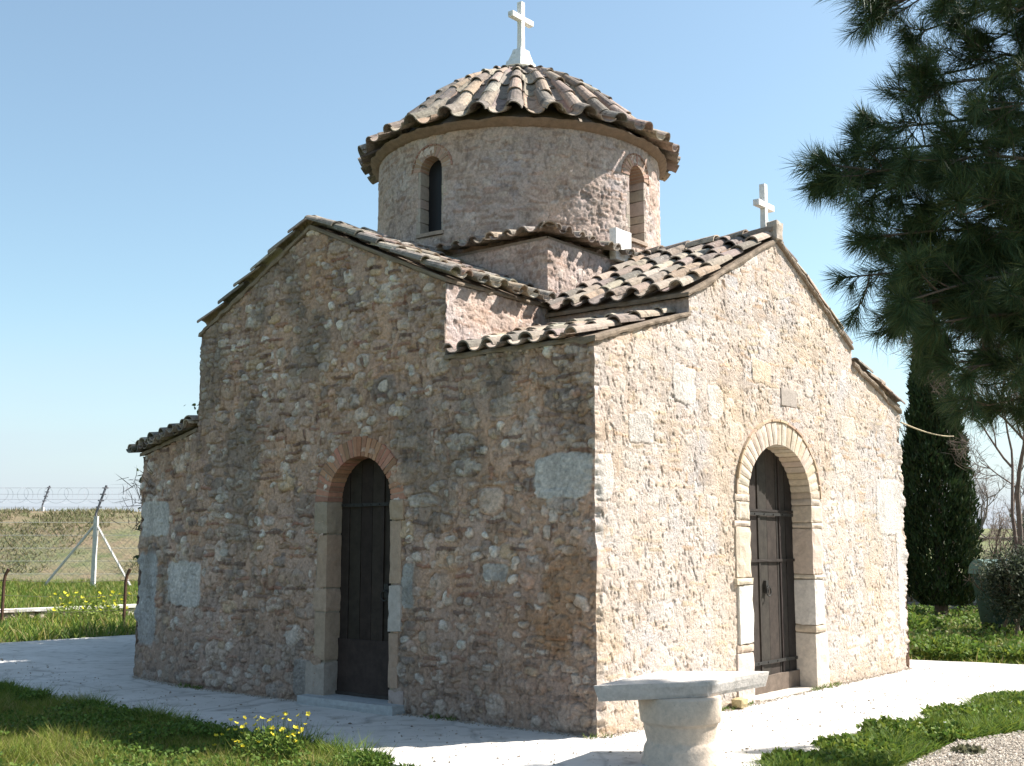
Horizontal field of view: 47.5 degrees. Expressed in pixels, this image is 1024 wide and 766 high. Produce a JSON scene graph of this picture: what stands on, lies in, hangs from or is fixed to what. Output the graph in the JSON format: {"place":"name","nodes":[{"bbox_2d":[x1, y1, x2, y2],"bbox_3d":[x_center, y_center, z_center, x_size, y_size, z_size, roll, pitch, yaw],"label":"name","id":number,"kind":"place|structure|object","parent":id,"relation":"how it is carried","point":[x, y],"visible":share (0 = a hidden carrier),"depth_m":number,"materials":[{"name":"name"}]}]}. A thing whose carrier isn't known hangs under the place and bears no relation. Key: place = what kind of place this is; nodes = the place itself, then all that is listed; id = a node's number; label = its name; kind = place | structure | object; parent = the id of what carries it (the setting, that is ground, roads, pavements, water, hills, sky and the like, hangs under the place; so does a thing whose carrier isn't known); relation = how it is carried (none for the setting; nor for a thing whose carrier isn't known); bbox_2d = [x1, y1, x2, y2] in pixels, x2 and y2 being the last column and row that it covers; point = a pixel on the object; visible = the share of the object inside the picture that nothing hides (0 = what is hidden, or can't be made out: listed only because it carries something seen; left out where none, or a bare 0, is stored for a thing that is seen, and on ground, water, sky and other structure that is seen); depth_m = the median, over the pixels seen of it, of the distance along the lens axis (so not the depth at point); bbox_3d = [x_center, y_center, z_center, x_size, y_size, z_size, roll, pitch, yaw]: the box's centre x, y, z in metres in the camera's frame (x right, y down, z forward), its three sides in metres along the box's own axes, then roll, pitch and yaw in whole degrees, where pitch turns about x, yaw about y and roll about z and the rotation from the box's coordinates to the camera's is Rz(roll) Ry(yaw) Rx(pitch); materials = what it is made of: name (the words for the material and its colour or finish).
{"place":"outdoors","nodes":[
{"label":"outdoors","id":0,"kind":"place"},
{"bbox_2d":[0,511,140,581],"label":"embankment","id":1,"kind":"structure","parent":0,"point":[120,534],"depth_m":55.12,"materials":[{"name":"green plant"}]},
{"bbox_2d":[40,486,50,510],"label":"concrete post","id":2,"kind":"object","parent":1,"relation":"on","point":[44,500],"visible":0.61,"depth_m":65.71,"materials":[{"name":"concrete"}]},
{"bbox_2d":[0,506,140,573],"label":"scrub grass","id":3,"kind":"structure","parent":1,"relation":"on","point":[64,513],"depth_m":58.52,"materials":[{"name":"green plant"}]},
{"bbox_2d":[133,468,140,564],"bbox_3d":[-4.263,2.300,18.082,3.626,3.656,3.206,-6,-10,38],"label":"broadleaf tree","id":4,"kind":"object","parent":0,"point":[136,556],"depth_m":17.55,"materials":[{"name":"green plant"}]},
{"bbox_2d":[111,442,194,530],"bbox_3d":[-4.209,2.067,15.100,1.984,3.302,2.431,2,-8,-16],"label":"bare tree","id":5,"kind":"object","parent":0,"point":[132,498],"visible":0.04,"depth_m":14.73,"materials":[{"name":"brown plant"}]},
{"bbox_2d":[0,635,1023,765],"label":"paving","id":6,"kind":"structure","parent":0,"point":[108,661],"depth_m":11.27,"materials":[{"name":"concrete"}]},
{"bbox_2d":[177,681,841,739],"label":"wall foot weeds","id":7,"kind":"object","parent":6,"relation":"on","point":[452,717],"depth_m":11.71,"materials":[{"name":"green plant"}]},
{"bbox_2d":[0,653,1021,765],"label":"scattered grit","id":8,"kind":"object","parent":6,"relation":"on","point":[544,743],"visible":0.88,"depth_m":11.38,"materials":[{"name":"gravel"}]},
{"bbox_2d":[132,667,916,738],"bbox_3d":[0.552,3.327,12.291,10.058,0.032,5.221,1,-8,-6],"label":"grit","id":9,"kind":"object","parent":6,"relation":"on","point":[634,730],"visible":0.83,"depth_m":12.11,"materials":[{"name":"gravel"}]},
{"bbox_2d":[594,671,768,765],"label":"stone table","id":10,"kind":"object","parent":6,"relation":"on","point":[680,712],"visible":1,"depth_m":8.52,"materials":[{"name":"white stone"}]},
{"bbox_2d":[731,697,747,708],"bbox_3d":[2.255,3.170,11.543,0.133,0.109,0.152,-6,-10,38],"label":"stone block","id":11,"kind":"object","parent":6,"relation":"on","point":[739,702],"depth_m":11.50,"materials":[{"name":"beige stone"}]},
{"bbox_2d":[1,596,1022,765],"bbox_3d":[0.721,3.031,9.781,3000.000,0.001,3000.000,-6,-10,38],"label":"ground","id":12,"kind":"structure","parent":0,"point":[912,760],"depth_m":20.87,"materials":[{"name":"green plant"}]},
{"bbox_2d":[0,568,9,622],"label":"rusty post","id":13,"kind":"object","parent":12,"relation":"on","point":[3,594],"visible":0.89,"depth_m":23.61,"materials":[{"name":"metal"}]},
{"bbox_2d":[4,580,121,611],"bbox_3d":[-9.954,4.327,23.629,6.677,0.646,0.006,0,-8,0],"label":"fence wire","id":14,"kind":"object","parent":13,"relation":"attached to","point":[43,596],"visible":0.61,"depth_m":23.63,"materials":[{"name":"metal"}]},
{"bbox_2d":[0,604,135,619],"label":"wall","id":15,"kind":"structure","parent":12,"relation":"on","point":[130,606],"depth_m":26.13,"materials":[{"name":"concrete"}]},
{"bbox_2d":[0,577,137,642],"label":"grass","id":16,"kind":"structure","parent":12,"relation":"on","point":[25,593],"depth_m":26.91,"materials":[{"name":"green plant"}]},
{"bbox_2d":[44,485,130,585],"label":"concrete post","id":17,"kind":"object","parent":12,"relation":"on","point":[95,527],"visible":0.93,"depth_m":45.50,"materials":[{"name":"concrete"}]},
{"bbox_2d":[0,528,138,578],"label":"fence mesh","id":18,"kind":"object","parent":17,"relation":"attached to","point":[62,549],"visible":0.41,"depth_m":45.52,"materials":[{"name":"metal"}]},
{"bbox_2d":[0,488,140,522],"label":"barbed wire","id":19,"kind":"object","parent":17,"relation":"attached to","point":[72,502],"visible":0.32,"depth_m":45.68,"materials":[{"name":"metal"}]},
{"bbox_2d":[47,590,129,620],"bbox_3d":[-9.241,4.893,25.367,1.760,0.700,1.719,-6,-10,38],"label":"flowering weed","id":20,"kind":"object","parent":12,"relation":"on","point":[109,607],"visible":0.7,"depth_m":25.22,"materials":[{"name":"plant"}]},
{"bbox_2d":[121,568,131,625],"bbox_3d":[-7.832,4.385,23.621,0.182,1.244,0.066,0,-8,0],"label":"rusty post","id":21,"kind":"object","parent":12,"relation":"on","point":[124,595],"visible":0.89,"depth_m":23.61,"materials":[{"name":"metal"}]},
{"bbox_2d":[128,732,145,744],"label":"flowering weed","id":22,"kind":"object","parent":12,"relation":"on","point":[137,737],"visible":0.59,"depth_m":9.50,"materials":[{"name":"green plant"}]},
{"bbox_2d":[0,680,365,765],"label":"grass","id":23,"kind":"structure","parent":12,"relation":"on","point":[52,746],"depth_m":9.25,"materials":[{"name":"green plant"}]},
{"bbox_2d":[0,682,377,765],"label":"clover","id":24,"kind":"object","parent":12,"relation":"on","point":[109,713],"visible":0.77,"depth_m":9.85,"materials":[{"name":"green plant"}]},
{"bbox_2d":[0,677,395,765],"bbox_3d":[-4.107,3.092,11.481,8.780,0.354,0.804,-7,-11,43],"label":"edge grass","id":25,"kind":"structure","parent":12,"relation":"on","point":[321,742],"depth_m":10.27,"materials":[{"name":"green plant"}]},
{"bbox_2d":[214,718,255,755],"bbox_3d":[-2.149,2.790,9.108,0.350,0.324,0.357,4,-9,-27],"label":"flowering weed","id":26,"kind":"object","parent":12,"relation":"on","point":[231,736],"visible":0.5,"depth_m":9.09,"materials":[{"name":"green plant"}]},
{"bbox_2d":[230,711,310,765],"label":"flowering weed","id":27,"kind":"object","parent":12,"relation":"on","point":[266,735],"visible":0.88,"depth_m":8.78,"materials":[{"name":"green plant"}]},
{"bbox_2d":[329,747,395,765],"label":"leafy weed","id":28,"kind":"object","parent":12,"relation":"on","point":[380,762],"visible":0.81,"depth_m":8.61,"materials":[{"name":"green plant"}]},
{"bbox_2d":[394,762,420,765],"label":"leafy weed","id":29,"kind":"object","parent":12,"relation":"on","point":[404,764],"visible":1,"depth_m":8.38,"materials":[{"name":"green plant"}]},
{"bbox_2d":[126,1,909,736],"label":"chapel","id":30,"kind":"structure","parent":12,"relation":"on","point":[514,411],"depth_m":12.34,"materials":[{"name":"stone"}]},
{"bbox_2d":[335,458,391,699],"bbox_3d":[-1.441,1.990,11.916,1.002,2.551,0.108,-6,-10,38],"label":"door","id":31,"kind":"structure","parent":30,"relation":"in","point":[363,647],"depth_m":11.97,"materials":[{"name":"brown wood"}]},
{"bbox_2d":[411,143,452,238],"bbox_3d":[-0.889,-2.338,14.358,0.647,1.162,0.408,-6,-10,38],"label":"window","id":32,"kind":"structure","parent":30,"relation":"in","point":[430,175],"depth_m":14.36,"materials":[{"name":"stone"}]},
{"bbox_2d":[621,153,649,246],"bbox_3d":[1.439,-2.292,14.687,0.393,1.162,0.644,-6,-10,38],"label":"window","id":33,"kind":"structure","parent":30,"relation":"in","point":[637,180],"depth_m":14.74,"materials":[{"name":"stone"}]},
{"bbox_2d":[748,448,800,694],"bbox_3d":[2.783,2.032,12.877,0.109,2.733,1.602,-6,-10,38],"label":"door","id":34,"kind":"structure","parent":30,"relation":"in","point":[771,544],"depth_m":13.04,"materials":[{"name":"brown wood"}]},
{"bbox_2d":[900,422,952,436],"bbox_3d":[7.745,0.882,21.369,0.022,0.863,12.070,-4,-9,24],"label":"cord","id":35,"kind":"object","parent":30,"relation":"attached to","point":[923,431],"visible":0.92,"depth_m":18.94,"materials":[{"name":"beige fabric"}]},
{"bbox_2d":[760,747,821,765],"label":"leafy weed","id":36,"kind":"object","parent":12,"relation":"on","point":[787,752],"visible":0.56,"depth_m":8.63,"materials":[{"name":"green plant"}]},
{"bbox_2d":[808,745,898,765],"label":"leafy weed","id":37,"kind":"object","parent":12,"relation":"on","point":[838,757],"visible":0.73,"depth_m":8.71,"materials":[{"name":"green plant"}]},
{"bbox_2d":[809,731,903,754],"bbox_3d":[2.777,2.902,9.360,0.731,0.167,0.744,-6,-10,38],"label":"leafy weed","id":38,"kind":"object","parent":12,"relation":"on","point":[851,739],"visible":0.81,"depth_m":9.27,"materials":[{"name":"green plant"}]},
{"bbox_2d":[856,714,918,736],"bbox_3d":[3.213,2.942,9.917,0.552,0.232,0.539,-6,-10,38],"label":"leafy weed","id":39,"kind":"object","parent":12,"relation":"on","point":[889,721],"visible":0.56,"depth_m":9.85,"materials":[{"name":"green plant"}]},
{"bbox_2d":[779,0,1023,442],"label":"pine tree","id":40,"kind":"object","parent":12,"relation":"on","point":[965,292],"visible":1,"depth_m":8.12,"materials":[{"name":"green plant"}]},
{"bbox_2d":[909,634,920,654],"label":"leafy weed","id":41,"kind":"object","parent":12,"relation":"on","point":[916,641],"visible":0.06,"depth_m":17.72,"materials":[{"name":"green plant"}]},
{"bbox_2d":[908,611,943,631],"bbox_3d":[7.473,4.574,22.246,1.511,0.465,1.526,-6,-10,38],"label":"leafy weed","id":42,"kind":"object","parent":12,"relation":"on","point":[912,620],"visible":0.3,"depth_m":21.84,"materials":[{"name":"green plant"}]},
{"bbox_2d":[891,711,978,742],"bbox_3d":[3.631,2.971,10.019,0.738,0.225,0.743,-6,-10,38],"label":"leafy weed","id":43,"kind":"object","parent":12,"relation":"on","point":[935,724],"visible":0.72,"depth_m":9.86,"materials":[{"name":"green plant"}]},
{"bbox_2d":[906,585,977,610],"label":"dry stone wall","id":44,"kind":"structure","parent":12,"relation":"on","point":[911,600],"depth_m":30.48,"materials":[{"name":"grey stone"}]},
{"bbox_2d":[900,307,984,614],"bbox_3d":[9.984,1.680,27.503,2.101,7.682,2.167,-6,-10,38],"label":"cypress tree","id":45,"kind":"object","parent":12,"relation":"on","point":[944,536],"visible":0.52,"depth_m":26.86,"materials":[{"name":"green plant"}]},
{"bbox_2d":[872,317,1023,630],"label":"bare tree","id":46,"kind":"object","parent":12,"relation":"on","point":[1015,498],"visible":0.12,"depth_m":22.16,"materials":[{"name":"brown plant"}]},
{"bbox_2d":[899,414,1000,572],"bbox_3d":[13.028,3.471,33.956,3.089,5.799,3.607,3,-8,-20],"label":"bare tree","id":47,"kind":"object","parent":12,"relation":"on","point":[902,417],"visible":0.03,"depth_m":34.52,"materials":[{"name":"brown plant"}]},
{"bbox_2d":[912,633,990,661],"bbox_3d":[6.393,3.861,16.971,1.126,0.447,1.139,-6,-10,38],"label":"leafy weed","id":48,"kind":"object","parent":12,"relation":"on","point":[960,648],"visible":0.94,"depth_m":16.71,"materials":[{"name":"green plant"}]},
{"bbox_2d":[907,601,1023,658],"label":"clover","id":49,"kind":"object","parent":12,"relation":"on","point":[968,621],"visible":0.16,"depth_m":20.73,"materials":[{"name":"green plant"}]},
{"bbox_2d":[950,743,986,754],"bbox_3d":[3.609,2.910,9.213,0.287,0.133,0.318,-6,-10,38],"label":"leafy weed","id":50,"kind":"object","parent":12,"relation":"on","point":[966,748],"visible":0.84,"depth_m":9.16,"materials":[{"name":"green plant"}]},
{"bbox_2d":[920,701,1022,721],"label":"leafy weed","id":51,"kind":"object","parent":12,"relation":"on","point":[944,708],"visible":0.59,"depth_m":11.01,"materials":[{"name":"green plant"}]},
{"bbox_2d":[970,464,1015,532],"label":"bare tree","id":52,"kind":"object","parent":12,"relation":"on","point":[981,488],"visible":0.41,"depth_m":44.73,"materials":[{"name":"brown plant"}]},
{"bbox_2d":[964,524,1023,635],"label":"evergreen bush","id":53,"kind":"object","parent":12,"relation":"on","point":[1004,581],"visible":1,"depth_m":20.72,"materials":[{"name":"green plant"}]},
{"bbox_2d":[968,559,1023,631],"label":"waste bin","id":54,"kind":"object","parent":12,"relation":"on","point":[982,610],"visible":0.35,"depth_m":22.25,"materials":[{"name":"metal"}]},
{"bbox_2d":[981,533,1012,558],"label":"bare shrub","id":55,"kind":"object","parent":12,"relation":"on","point":[998,547],"visible":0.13,"depth_m":42.96,"materials":[{"name":"brown plant"}]},
{"bbox_2d":[971,689,1023,710],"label":"leafy weed","id":56,"kind":"object","parent":12,"relation":"on","point":[1013,693],"visible":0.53,"depth_m":11.88,"materials":[{"name":"green plant"}]},
{"bbox_2d":[976,459,1023,546],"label":"bare tree","id":57,"kind":"object","parent":12,"relation":"on","point":[1021,495],"visible":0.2,"depth_m":45.72,"materials":[{"name":"brown plant"}]},
{"bbox_2d":[979,499,1022,558],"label":"bare shrub","id":58,"kind":"object","parent":12,"relation":"on","point":[984,555],"visible":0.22,"depth_m":29.85,"materials":[{"name":"brown plant"}]},
{"bbox_2d":[980,497,1023,558],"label":"bare shrub","id":59,"kind":"object","parent":12,"relation":"on","point":[996,535],"visible":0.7,"depth_m":27.47,"materials":[{"name":"brown plant"}]},
{"bbox_2d":[985,513,1023,595],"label":"evergreen bush","id":60,"kind":"object","parent":12,"relation":"on","point":[1011,540],"visible":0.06,"depth_m":22.79,"materials":[{"name":"green plant"}]},
{"bbox_2d":[988,644,1023,662],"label":"leafy weed","id":61,"kind":"object","parent":12,"relation":"on","point":[1006,651],"visible":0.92,"depth_m":16.48,"materials":[{"name":"green plant"}]},
{"bbox_2d":[0,0,1023,528],"label":"sky","id":62,"kind":"structure","parent":0,"point":[153,153],"materials":[{"name":"blue"}]},
{"bbox_2d":[731,686,1023,765],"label":"grass","id":63,"kind":"structure","parent":0,"point":[915,747],"depth_m":9.72,"materials":[{"name":"green plant"}]},
{"bbox_2d":[906,730,1023,765],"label":"gravel path","id":64,"kind":"structure","parent":0,"point":[984,757],"depth_m":8.95,"materials":[{"name":"grey gravel"}]},
{"bbox_2d":[907,606,1023,664],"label":"grass","id":65,"kind":"structure","parent":0,"point":[995,644],"depth_m":19.94,"materials":[{"name":"green plant"}]},
{"bbox_2d":[925,529,1012,573],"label":"field","id":66,"kind":"structure","parent":0,"point":[988,530],"depth_m":91.81,"materials":[{"name":"green plant"}]}
]}

